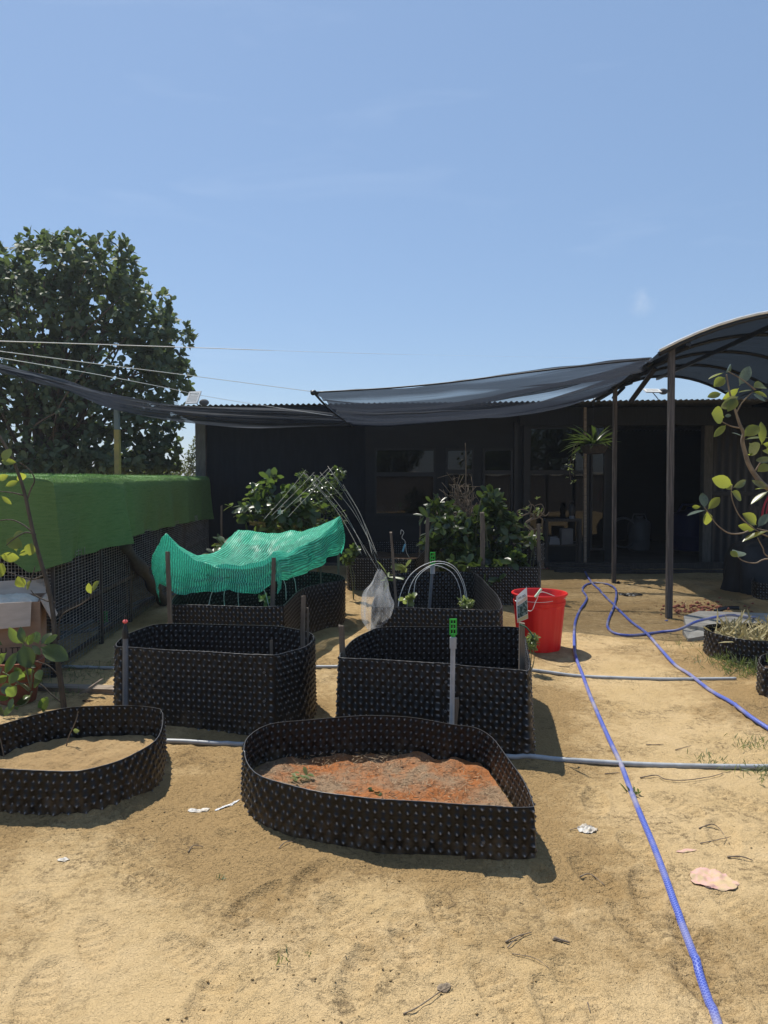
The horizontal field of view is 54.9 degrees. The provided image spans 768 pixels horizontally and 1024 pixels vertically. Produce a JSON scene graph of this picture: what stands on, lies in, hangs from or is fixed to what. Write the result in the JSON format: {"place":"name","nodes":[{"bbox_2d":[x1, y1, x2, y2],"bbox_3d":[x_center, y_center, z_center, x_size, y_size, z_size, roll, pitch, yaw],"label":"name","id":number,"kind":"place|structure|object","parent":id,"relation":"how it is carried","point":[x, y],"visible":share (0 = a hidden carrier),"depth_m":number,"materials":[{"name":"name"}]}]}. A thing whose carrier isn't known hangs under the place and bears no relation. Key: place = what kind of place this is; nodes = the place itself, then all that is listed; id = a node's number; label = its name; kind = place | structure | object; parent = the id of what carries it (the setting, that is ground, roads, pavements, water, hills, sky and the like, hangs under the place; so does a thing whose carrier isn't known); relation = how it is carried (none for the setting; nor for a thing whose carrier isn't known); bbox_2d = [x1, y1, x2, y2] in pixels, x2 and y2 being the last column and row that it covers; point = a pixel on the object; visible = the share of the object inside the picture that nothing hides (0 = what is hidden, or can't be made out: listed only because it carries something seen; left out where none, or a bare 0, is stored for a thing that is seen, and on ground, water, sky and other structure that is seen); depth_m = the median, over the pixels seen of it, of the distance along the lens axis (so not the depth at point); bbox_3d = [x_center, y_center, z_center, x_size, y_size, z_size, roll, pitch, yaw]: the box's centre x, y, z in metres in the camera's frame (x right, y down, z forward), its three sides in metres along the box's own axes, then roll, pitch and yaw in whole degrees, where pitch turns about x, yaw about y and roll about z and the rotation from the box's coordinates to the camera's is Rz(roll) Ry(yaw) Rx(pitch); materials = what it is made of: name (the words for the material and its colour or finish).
{"place":"outdoors","nodes":[
{"label":"outdoors","id":0,"kind":"place"},
{"bbox_2d":[0,364,350,427],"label":"shade cloth","id":1,"kind":"object","parent":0,"point":[240,417],"visible":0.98,"depth_m":11.25,"materials":[{"name":"fabric"}]},
{"bbox_2d":[0,357,330,415],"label":"rope","id":2,"kind":"object","parent":1,"relation":"attached to","point":[144,383],"visible":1,"depth_m":7.78,"materials":[{"name":"white fabric"}]},
{"bbox_2d":[0,565,767,1023],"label":"ground","id":3,"kind":"structure","parent":0,"point":[138,913],"depth_m":2.69,"materials":[{"name":"sand"}]},
{"bbox_2d":[0,654,44,704],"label":"flower pot","id":4,"kind":"object","parent":3,"relation":"on","point":[21,692],"visible":0.44,"depth_m":4.82,"materials":[{"name":"ceramic"}]},
{"bbox_2d":[0,627,68,715],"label":"potted seedling","id":5,"kind":"object","parent":3,"relation":"on","point":[24,656],"visible":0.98,"depth_m":4.63,"materials":[{"name":"green plant"}]},
{"bbox_2d":[0,435,98,707],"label":"sapling","id":6,"kind":"object","parent":3,"relation":"on","point":[15,543],"visible":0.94,"depth_m":4.74,"materials":[{"name":"green plant"}]},
{"bbox_2d":[38,683,113,693],"bbox_3d":[-2.227,1.235,5.176,0.945,0.035,0.100,0,3,6],"label":"plank","id":7,"kind":"object","parent":3,"relation":"on","point":[95,689],"visible":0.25,"depth_m":5.14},
{"bbox_2d":[42,659,111,683],"bbox_3d":[-2.316,1.200,5.488,0.686,0.085,1.041,0,3,0],"label":"weed","id":8,"kind":"object","parent":3,"relation":"on","point":[80,671],"visible":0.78,"depth_m":5.56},
{"bbox_2d":[0,705,167,815],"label":"planting bed","id":9,"kind":"object","parent":3,"relation":"on","point":[109,755],"visible":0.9,"depth_m":3.70,"materials":[{"name":"black plastic"}]},
{"bbox_2d":[0,225,198,475],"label":"jackfruit tree","id":10,"kind":"object","parent":3,"relation":"on","point":[45,448],"visible":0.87,"depth_m":14.34,"materials":[{"name":"green plant"}]},
{"bbox_2d":[0,515,208,677],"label":"animal cage","id":11,"kind":"object","parent":3,"relation":"on","point":[109,569],"visible":0.42,"depth_m":7.52,"materials":[{"name":"metal"}]},
{"bbox_2d":[0,473,213,572],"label":"grass mat","id":12,"kind":"object","parent":11,"relation":"on","point":[72,513],"depth_m":6.27,"materials":[{"name":"fabric"}]},
{"bbox_2d":[114,410,120,474],"bbox_3d":[-3.631,-0.191,10.102,0.072,2.540,0.072,0,3,0],"label":"support post","id":13,"kind":"object","parent":3,"relation":"on","point":[117,450],"visible":0.49,"depth_m":10.04,"materials":[{"name":"yellow paint"}]},
{"bbox_2d":[122,615,128,704],"bbox_3d":[-1.479,0.943,4.230,0.042,0.714,0.034,0,3,0],"label":"sprinkler riser","id":14,"kind":"object","parent":3,"relation":"on","point":[125,634],"visible":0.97,"depth_m":4.21,"materials":[{"name":"grey plastic"}]},
{"bbox_2d":[115,544,166,605],"bbox_3d":[-2.540,0.650,7.842,0.182,0.946,1.467,0,3,0],"label":"rolled net","id":15,"kind":"object","parent":3,"relation":"on","point":[139,566],"visible":0.85,"depth_m":7.63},
{"bbox_2d":[165,551,172,622],"bbox_3d":[-1.667,0.765,5.763,0.056,0.923,0.031,0,3,0],"label":"wooden stake","id":16,"kind":"object","parent":3,"relation":"on","point":[169,590],"visible":0.61,"depth_m":5.74,"materials":[{"name":"brown wood"}]},
{"bbox_2d":[178,436,195,475],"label":"wild shrub","id":17,"kind":"object","parent":3,"relation":"on","point":[191,469],"visible":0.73,"depth_m":18.92,"materials":[{"name":"green plant"}]},
{"bbox_2d":[113,623,317,735],"bbox_3d":[-1.041,1.053,4.688,1.299,0.539,0.838,1,3,14],"label":"planting bed","id":18,"kind":"object","parent":3,"relation":"on","point":[239,679],"visible":0.87,"depth_m":4.32,"materials":[{"name":"black plastic"}]},
{"bbox_2d":[300,595,305,647],"bbox_3d":[-0.515,0.849,4.666,0.046,0.659,0.025,0,3,0],"label":"wooden stake","id":19,"kind":"object","parent":18,"relation":"in","point":[302,625],"visible":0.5,"depth_m":4.65,"materials":[{"name":"brown wood"}]},
{"bbox_2d":[172,571,345,632],"bbox_3d":[-1.165,0.951,6.940,1.290,0.528,2.285,1,3,14],"label":"planting bed","id":20,"kind":"object","parent":3,"relation":"on","point":[325,602],"visible":0.45,"depth_m":6.96,"materials":[{"name":"black plastic"}]},
{"bbox_2d":[258,593,269,606],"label":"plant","id":21,"kind":"object","parent":20,"relation":"in","point":[262,598],"visible":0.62,"depth_m":6.63,"materials":[{"name":"green plant"}]},
{"bbox_2d":[270,558,275,605],"bbox_3d":[-0.901,0.741,5.972,0.056,0.750,0.031,0,3,0],"label":"wooden stake","id":22,"kind":"object","parent":20,"relation":"on","point":[273,584],"visible":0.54,"depth_m":5.95,"materials":[{"name":"brown wood"}]},
{"bbox_2d":[151,516,344,600],"bbox_3d":[-1.165,0.393,7.011,1.270,0.608,2.153,0,3,7],"label":"shade net","id":23,"kind":"object","parent":22,"relation":"on","point":[239,561],"visible":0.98,"depth_m":6.16,"materials":[{"name":"fabric"}]},
{"bbox_2d":[265,467,379,569],"bbox_3d":[-0.608,0.050,7.761,1.168,1.081,0.903,0,3,0],"label":"rod bundle","id":24,"kind":"object","parent":23,"relation":"attached to","point":[336,510],"visible":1,"depth_m":7.79,"materials":[{"name":"plastic"}]},
{"bbox_2d":[202,467,328,554],"bbox_3d":[-1.358,0.292,8.518,1.439,1.614,0.731,-1,3,-14],"label":"citrus bush","id":25,"kind":"object","parent":3,"relation":"on","point":[282,522],"visible":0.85,"depth_m":8.41,"materials":[{"name":"green plant"}]},
{"bbox_2d":[295,465,347,571],"bbox_3d":[-0.896,0.161,10.622,0.748,1.671,0.712,-2,3,-34],"label":"orange jasmine","id":26,"kind":"object","parent":3,"relation":"on","point":[338,474],"visible":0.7,"depth_m":10.51,"materials":[{"name":"green plant"}]},
{"bbox_2d":[340,542,360,599],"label":"creeper","id":27,"kind":"object","parent":3,"relation":"on","point":[351,552],"visible":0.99,"depth_m":8.89,"materials":[{"name":"green plant"}]},
{"bbox_2d":[0,643,766,1023],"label":"sand crumbs","id":28,"kind":"object","parent":3,"relation":"on","point":[342,883],"visible":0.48,"depth_m":2.39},
{"bbox_2d":[347,541,424,590],"bbox_3d":[0.103,0.782,10.473,0.988,0.529,2.504,0,3,7],"label":"planting bed","id":29,"kind":"object","parent":3,"relation":"on","point":[368,575],"visible":0.69,"depth_m":9.30,"materials":[{"name":"black plastic"}]},
{"bbox_2d":[240,715,537,860],"bbox_3d":[-0.038,1.241,3.372,1.294,0.290,1.134,0,3,0],"label":"planting bed","id":30,"kind":"object","parent":3,"relation":"on","point":[434,783],"visible":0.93,"depth_m":3.40,"materials":[{"name":"black plastic"}]},
{"bbox_2d":[290,767,314,780],"bbox_3d":[-0.401,1.261,3.546,0.113,0.041,0.101,1,3,23],"label":"sprout","id":31,"kind":"object","parent":30,"relation":"on","point":[305,772],"visible":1,"depth_m":3.56,"materials":[{"name":"green plant"}]},
{"bbox_2d":[61,665,736,680],"bbox_3d":[-0.112,1.194,5.669,5.407,0.100,0.172,0,3,4],"label":"pipe","id":32,"kind":"object","parent":3,"relation":"on","point":[543,671],"visible":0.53,"depth_m":5.52,"materials":[{"name":"grey plastic"}]},
{"bbox_2d":[391,559,410,572],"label":"broadleaf seedling","id":33,"kind":"object","parent":3,"relation":"on","point":[402,568],"visible":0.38,"depth_m":8.44,"materials":[{"name":"green plant"}]},
{"bbox_2d":[425,518,428,571],"bbox_3d":[0.500,0.526,8.635,0.057,0.926,0.031,0,3,0],"label":"wooden stake","id":34,"kind":"object","parent":3,"relation":"on","point":[427,544],"visible":0.63,"depth_m":8.62,"materials":[{"name":"brown wood"}]},
{"bbox_2d":[403,985,451,1014],"bbox_3d":[0.128,1.373,2.080,0.179,0.013,0.015,-2,3,-36],"label":"twig","id":35,"kind":"object","parent":3,"relation":"on","point":[404,1013],"visible":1,"depth_m":2.06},
{"bbox_2d":[335,626,535,753],"bbox_3d":[0.337,1.064,4.550,1.152,0.530,1.211,0,3,9],"label":"planting bed","id":36,"kind":"object","parent":3,"relation":"on","point":[394,671],"visible":0.78,"depth_m":4.13,"materials":[{"name":"black plastic"}]},
{"bbox_2d":[338,625,345,657],"bbox_3d":[-0.232,0.925,4.319,0.066,0.540,0.015,0,3,0],"label":"wooden stake","id":37,"kind":"object","parent":36,"relation":"in","point":[341,641],"visible":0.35,"depth_m":4.30,"materials":[{"name":"brown wood"}]},
{"bbox_2d":[518,622,524,669],"bbox_3d":[0.775,0.911,4.168,0.034,0.584,0.029,0,3,0],"label":"wooden stake","id":38,"kind":"object","parent":36,"relation":"in","point":[521,647],"visible":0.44,"depth_m":4.15,"materials":[{"name":"brown wood"}]},
{"bbox_2d":[516,587,533,637],"bbox_3d":[0.774,0.551,4.069,0.107,0.285,0.040,1,3,25],"label":"seed packet","id":39,"kind":"object","parent":38,"relation":"attached to","point":[522,606],"visible":1,"depth_m":4.07,"materials":[{"name":"paper"}]},
{"bbox_2d":[370,571,502,629],"bbox_3d":[0.444,0.956,6.815,1.125,0.530,2.373,0,3,0],"label":"planting bed","id":40,"kind":"object","parent":3,"relation":"on","point":[486,609],"visible":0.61,"depth_m":7.30,"materials":[{"name":"black plastic"}]},
{"bbox_2d":[377,561,403,602],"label":"lily shoot","id":41,"kind":"object","parent":40,"relation":"in","point":[386,585],"visible":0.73,"depth_m":7.02,"materials":[{"name":"green plant"}]},
{"bbox_2d":[390,532,397,606],"bbox_3d":[0.091,0.636,6.087,0.088,0.950,0.020,0,3,0],"label":"wooden stake","id":42,"kind":"object","parent":40,"relation":"on","point":[393,569],"visible":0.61,"depth_m":6.07,"materials":[{"name":"brown wood"}]},
{"bbox_2d":[398,592,416,606],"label":"pale seedling","id":43,"kind":"object","parent":40,"relation":"in","point":[409,597],"visible":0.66,"depth_m":6.12,"materials":[{"name":"green plant"}]},
{"bbox_2d":[428,552,434,607],"bbox_3d":[0.402,0.722,6.392,0.082,0.752,0.041,0,3,0],"label":"sprinkler riser","id":44,"kind":"object","parent":40,"relation":"on","point":[432,570],"visible":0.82,"depth_m":6.37,"materials":[{"name":"grey plastic"}]},
{"bbox_2d":[457,595,474,608],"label":"grey herb","id":45,"kind":"object","parent":40,"relation":"in","point":[466,603],"visible":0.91,"depth_m":6.12,"materials":[{"name":"green plant"}]},
{"bbox_2d":[413,493,460,564],"bbox_3d":[0.694,0.409,9.278,0.518,1.301,0.487,-1,3,-23],"label":"citrus bush","id":46,"kind":"object","parent":3,"relation":"on","point":[434,506],"visible":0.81,"depth_m":9.23,"materials":[{"name":"green plant"}]},
{"bbox_2d":[437,982,449,991],"bbox_3d":[0.172,1.373,2.134,0.040,0.013,0.033,0,3,0],"label":"leaf scrap","id":47,"kind":"object","parent":3,"relation":"on","point":[440,987],"visible":1,"depth_m":2.14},
{"bbox_2d":[449,619,456,723],"bbox_3d":[0.364,0.938,3.909,0.038,0.753,0.035,0,3,0],"label":"sprinkler riser","id":48,"kind":"object","parent":3,"relation":"on","point":[453,638],"visible":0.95,"depth_m":3.90,"materials":[{"name":"grey plastic"}]},
{"bbox_2d":[454,697,458,724],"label":"wooden stake","id":49,"kind":"object","parent":3,"relation":"on","point":[456,710],"visible":0.3,"depth_m":3.98,"materials":[{"name":"brown wood"}]},
{"bbox_2d":[438,443,479,535],"bbox_3d":[1.009,0.064,9.710,0.707,1.947,0.950,1,3,14],"label":"dead shrub","id":50,"kind":"object","parent":3,"relation":"on","point":[468,511],"visible":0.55,"depth_m":9.78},
{"bbox_2d":[166,739,767,769],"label":"pipe","id":51,"kind":"object","parent":3,"relation":"on","point":[543,757],"visible":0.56,"depth_m":3.86,"materials":[{"name":"grey plastic"}]},
{"bbox_2d":[417,484,530,586],"bbox_3d":[1.078,0.380,8.778,1.381,1.423,1.108,0,3,0],"label":"citrus bush","id":52,"kind":"object","parent":3,"relation":"on","point":[463,545],"visible":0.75,"depth_m":8.85,"materials":[{"name":"green plant"}]},
{"bbox_2d":[181,398,767,565],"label":"garden shed","id":53,"kind":"structure","parent":3,"relation":"on","point":[391,481],"depth_m":12.44,"materials":[{"name":"black metal"}]},
{"bbox_2d":[185,391,208,405],"bbox_3d":[-3.057,-1.811,12.132,0.298,0.334,0.271,1,3,24],"label":"solar lamp","id":54,"kind":"object","parent":53,"relation":"on","point":[192,398],"visible":0.84,"depth_m":12.08,"materials":[{"name":"white plastic"}]},
{"bbox_2d":[374,448,435,515],"bbox_3d":[0.354,-0.506,12.450,1.029,1.136,0.064,0,3,0],"label":"window","id":55,"kind":"structure","parent":53,"relation":"in","point":[403,480],"depth_m":12.44,"materials":[{"name":"clear glass"}]},
{"bbox_2d":[446,448,473,515],"bbox_3d":[1.276,-0.506,12.450,0.472,1.136,0.064,0,3,0],"label":"window","id":56,"kind":"structure","parent":53,"relation":"in","point":[456,462],"depth_m":12.43,"materials":[{"name":"clear glass"}]},
{"bbox_2d":[483,448,512,511],"bbox_3d":[1.914,-0.506,12.450,0.504,1.136,0.064,0,3,0],"label":"window","id":57,"kind":"structure","parent":53,"relation":"in","point":[497,465],"depth_m":12.43,"materials":[{"name":"clear glass"}]},
{"bbox_2d":[528,426,589,543],"bbox_3d":[2.933,-0.450,12.453,1.019,1.973,0.064,0,3,0],"label":"glazed door","id":58,"kind":"structure","parent":53,"relation":"in","point":[548,472],"depth_m":12.44,"materials":[{"name":"clear glass"}]},
{"bbox_2d":[589,426,606,549],"bbox_3d":[3.603,-0.406,12.455,0.257,2.102,0.064,0,3,0],"label":"glazed door","id":59,"kind":"structure","parent":53,"relation":"in","point":[597,468],"depth_m":12.45,"materials":[{"name":"clear glass"}]},
{"bbox_2d":[628,514,650,550],"bbox_3d":[5.051,0.392,14.635,0.433,0.723,0.433,0,3,0],"label":"water drum","id":60,"kind":"object","parent":53,"relation":"on","point":[639,532],"visible":0.98,"depth_m":14.47,"materials":[{"name":"blue plastic"}]},
{"bbox_2d":[643,388,666,398],"bbox_3d":[4.861,-2.106,13.198,0.472,0.214,0.166,-1,3,-13],"label":"solar lamp","id":61,"kind":"object","parent":53,"relation":"on","point":[662,391],"visible":0.9,"depth_m":13.18,"materials":[{"name":"white plastic"}]},
{"bbox_2d":[673,503,699,551],"bbox_3d":[6.111,0.292,14.630,0.865,0.923,0.865,0,3,0],"label":"barrel","id":62,"kind":"object","parent":53,"relation":"on","point":[686,533],"visible":0.43,"depth_m":14.34,"materials":[{"name":"blue plastic"}]},
{"bbox_2d":[467,563,540,604],"bbox_3d":[1.463,0.853,8.988,0.880,0.530,1.353,0,3,10],"label":"planting bed","id":63,"kind":"object","parent":3,"relation":"on","point":[522,577],"visible":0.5,"depth_m":8.37,"materials":[{"name":"black plastic"}]},
{"bbox_2d":[480,512,484,566],"bbox_3d":[1.129,0.497,8.483,0.061,0.999,0.047,0,3,0],"label":"wooden stake","id":64,"kind":"object","parent":63,"relation":"on","point":[482,536],"visible":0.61,"depth_m":8.45,"materials":[{"name":"brown wood"}]},
{"bbox_2d":[519,527,543,566],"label":"shoot plant","id":65,"kind":"object","parent":63,"relation":"on","point":[531,539],"visible":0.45,"depth_m":9.00,"materials":[{"name":"green plant"}]},
{"bbox_2d":[537,524,540,566],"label":"wooden stake","id":66,"kind":"object","parent":63,"relation":"on","point":[538,544],"visible":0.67,"depth_m":8.91,"materials":[{"name":"brown wood"}]},
{"bbox_2d":[525,632,540,668],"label":"moss rose","id":67,"kind":"object","parent":3,"relation":"on","point":[532,642],"visible":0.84,"depth_m":5.57,"materials":[{"name":"green plant"}]},
{"bbox_2d":[511,588,567,652],"bbox_3d":[1.350,0.900,6.380,0.484,0.578,0.523,-1,3,-21],"label":"bucket","id":68,"kind":"object","parent":3,"relation":"on","point":[544,620],"visible":0.75,"depth_m":6.22,"materials":[{"name":"red plastic"}]},
{"bbox_2d":[577,823,596,832],"bbox_3d":[0.864,1.345,3.142,0.090,0.017,0.076,0,3,0],"label":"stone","id":69,"kind":"object","parent":3,"relation":"on","point":[585,828],"visible":1,"depth_m":3.13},
{"bbox_2d":[544,562,723,568],"bbox_3d":[4.209,0.878,12.146,3.164,0.100,0.180,0,3,0],"label":"plank","id":70,"kind":"object","parent":3,"relation":"on","point":[677,565],"visible":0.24,"depth_m":12.05,"materials":[{"name":"brown wood"}]},
{"bbox_2d":[543,518,581,562],"bbox_3d":[2.942,0.469,12.211,0.588,0.720,0.250,0,3,0],"label":"workbench","id":71,"kind":"object","parent":70,"relation":"on","point":[578,544],"visible":0.95,"depth_m":12.12,"materials":[{"name":"brown wood"}]},
{"bbox_2d":[548,536,559,544],"bbox_3d":[2.795,0.469,12.184,0.180,0.128,0.155,0,3,0],"label":"folded cloth","id":72,"kind":"object","parent":71,"relation":"on","point":[553,540],"visible":0.91,"depth_m":12.11,"materials":[{"name":"grey fabric"}]},
{"bbox_2d":[560,528,572,544],"bbox_3d":[3.005,0.400,12.183,0.190,0.260,0.150,0,3,0],"label":"carton","id":73,"kind":"object","parent":71,"relation":"on","point":[566,536],"visible":0.91,"depth_m":12.11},
{"bbox_2d":[554,569,722,573],"bbox_3d":[4.263,0.933,11.583,3.164,0.050,0.150,0,3,0],"label":"plank","id":74,"kind":"object","parent":3,"relation":"on","point":[638,571],"visible":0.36,"depth_m":11.51,"materials":[{"name":"brown wood"}]},
{"bbox_2d":[573,582,756,1023],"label":"garden hose","id":75,"kind":"object","parent":3,"relation":"on","point":[710,1004],"visible":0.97,"depth_m":3.07,"materials":[{"name":"rubber"}]},
{"bbox_2d":[583,311,767,618],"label":"shade tunnel","id":76,"kind":"structure","parent":3,"relation":"on","point":[738,344],"depth_m":9.80,"materials":[{"name":"grey plastic"}]},
{"bbox_2d":[316,357,652,426],"bbox_3d":[1.692,-1.663,10.042,4.955,0.794,4.980,0,3,0],"label":"shade cloth","id":77,"kind":"object","parent":76,"relation":"hanging from","point":[390,407],"visible":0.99,"depth_m":9.14,"materials":[{"name":"fabric"}]},
{"bbox_2d":[0,351,310,391],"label":"rope","id":78,"kind":"object","parent":77,"relation":"attached to","point":[144,369],"visible":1,"depth_m":6.80,"materials":[{"name":"white fabric"}]},
{"bbox_2d":[315,393,352,426],"bbox_3d":[-0.674,-1.366,10.148,0.070,0.143,3.810,0,3,4],"label":"hem","id":79,"kind":"object","parent":77,"relation":"attached to","point":[327,407],"visible":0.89,"depth_m":9.80,"materials":[{"name":"black fabric"}]},
{"bbox_2d":[317,358,649,392],"bbox_3d":[0.978,-1.454,7.969,3.568,0.282,0.153,1,3,11],"label":"edge rope","id":80,"kind":"object","parent":77,"relation":"attached to","point":[486,377],"visible":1,"depth_m":8.00,"materials":[{"name":"black fabric"}]},
{"bbox_2d":[0,341,624,358],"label":"rope","id":81,"kind":"object","parent":80,"relation":"attached to","point":[180,347],"visible":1,"depth_m":6.33,"materials":[{"name":"white fabric"}]},
{"bbox_2d":[562,398,619,457],"bbox_3d":[3.172,-1.294,11.239,0.992,0.926,0.967,0,3,0],"label":"hanging basket","id":82,"kind":"object","parent":77,"relation":"hanging from","point":[598,445],"visible":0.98,"depth_m":11.17,"materials":[{"name":"green plant"}]},
{"bbox_2d":[584,571,767,730],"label":"garden hose","id":83,"kind":"object","parent":3,"relation":"on","point":[729,701],"visible":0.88,"depth_m":5.51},
{"bbox_2d":[640,773,721,780],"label":"twig","id":84,"kind":"object","parent":3,"relation":"on","point":[678,780],"visible":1,"depth_m":3.68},
{"bbox_2d":[682,628,703,640],"bbox_3d":[2.908,1.143,6.947,0.194,0.055,0.585,1,3,22],"label":"concrete lump","id":85,"kind":"object","parent":3,"relation":"on","point":[691,634],"visible":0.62,"depth_m":6.84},
{"bbox_2d":[660,597,753,616],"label":"brick chips","id":86,"kind":"object","parent":3,"relation":"on","point":[677,610],"visible":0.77,"depth_m":8.28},
{"bbox_2d":[690,867,738,890],"bbox_3d":[1.223,1.356,2.736,0.168,0.019,0.148,1,3,20],"label":"flat stone","id":87,"kind":"object","parent":3,"relation":"on","point":[712,878],"visible":1,"depth_m":2.74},
{"bbox_2d":[687,749,751,770],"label":"weed","id":88,"kind":"object","parent":3,"relation":"on","point":[709,753],"visible":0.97,"depth_m":3.93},
{"bbox_2d":[685,653,756,675],"bbox_3d":[2.644,1.165,5.669,0.453,0.129,0.760,0,3,0],"label":"weed","id":89,"kind":"object","parent":3,"relation":"on","point":[721,663],"visible":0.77,"depth_m":5.76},
{"bbox_2d":[684,611,767,630],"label":"concrete slab","id":90,"kind":"structure","parent":3,"relation":"on","point":[692,617],"depth_m":7.44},
{"bbox_2d":[687,364,767,563],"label":"rubber tree","id":91,"kind":"object","parent":3,"relation":"on","point":[730,403],"visible":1,"depth_m":4.68,"materials":[{"name":"green plant"}]},
{"bbox_2d":[697,645,757,678],"bbox_3d":[2.827,1.142,5.649,0.622,0.170,0.929,0,3,0],"label":"weed","id":92,"kind":"object","parent":3,"relation":"on","point":[749,662],"visible":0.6,"depth_m":5.66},
{"bbox_2d":[702,608,767,666],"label":"planting bed","id":93,"kind":"object","parent":3,"relation":"on","point":[737,637],"visible":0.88,"depth_m":5.89,"materials":[{"name":"black plastic"}]},
{"bbox_2d":[720,539,767,594],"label":"tarp heap","id":94,"kind":"object","parent":3,"relation":"on","point":[738,574],"visible":0.88,"depth_m":9.34,"materials":[{"name":"plastic"}]},
{"bbox_2d":[722,758,767,787],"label":"weed","id":95,"kind":"object","parent":3,"relation":"on","point":[763,768],"visible":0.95,"depth_m":3.75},
{"bbox_2d":[723,731,767,749],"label":"weed","id":96,"kind":"object","parent":3,"relation":"on","point":[744,745],"visible":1,"depth_m":4.12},
{"bbox_2d":[741,504,758,539],"bbox_3d":[4.777,0.478,9.784,0.582,1.161,0.103,-2,4,-40],"label":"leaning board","id":97,"kind":"object","parent":3,"relation":"on","point":[754,509],"visible":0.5,"depth_m":9.87,"materials":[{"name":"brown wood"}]},
{"bbox_2d":[751,578,767,599],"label":"planting bed","id":98,"kind":"object","parent":3,"relation":"on","point":[759,590],"visible":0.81,"depth_m":8.84,"materials":[{"name":"black plastic"}]},
{"bbox_2d":[755,653,767,697],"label":"planting bed","id":99,"kind":"object","parent":3,"relation":"on","point":[761,686],"visible":0.82,"depth_m":4.92,"materials":[{"name":"black plastic"}]},
{"bbox_3d":[-2.718,1.134,5.158,0.600,0.283,0.452,-1,3,-19],"label":"crate","id":100,"kind":"object","parent":3,"relation":"on","visible":0},
{"bbox_2d":[0,578,57,660],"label":"cardboard box","id":101,"kind":"object","parent":100,"relation":"on","point":[29,618],"visible":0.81,"depth_m":5.02,"materials":[{"name":"grey"}]},
{"bbox_2d":[0,593,38,602],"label":"paper wad","id":102,"kind":"object","parent":101,"relation":"in","point":[16,597],"visible":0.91,"depth_m":5.10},
{"bbox_2d":[0,0,767,475],"label":"sky","id":103,"kind":"structure","parent":0,"point":[538,183],"materials":[{"name":"blue"}]},
{"bbox_2d":[513,535,544,568],"bbox_3d":[1.839,0.499,9.386,0.411,0.409,0.405,0,3,0],"label":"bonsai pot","id":104,"kind":"object","parent":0,"point":[528,552],"visible":0.39,"depth_m":9.21,"materials":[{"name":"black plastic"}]},
{"bbox_2d":[517,496,548,535],"bbox_3d":[1.832,0.079,9.347,0.386,0.560,0.362,2,4,39],"label":"bonsai","id":105,"kind":"object","parent":104,"relation":"in","point":[530,528],"visible":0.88,"depth_m":9.36,"materials":[{"name":"green plant"}]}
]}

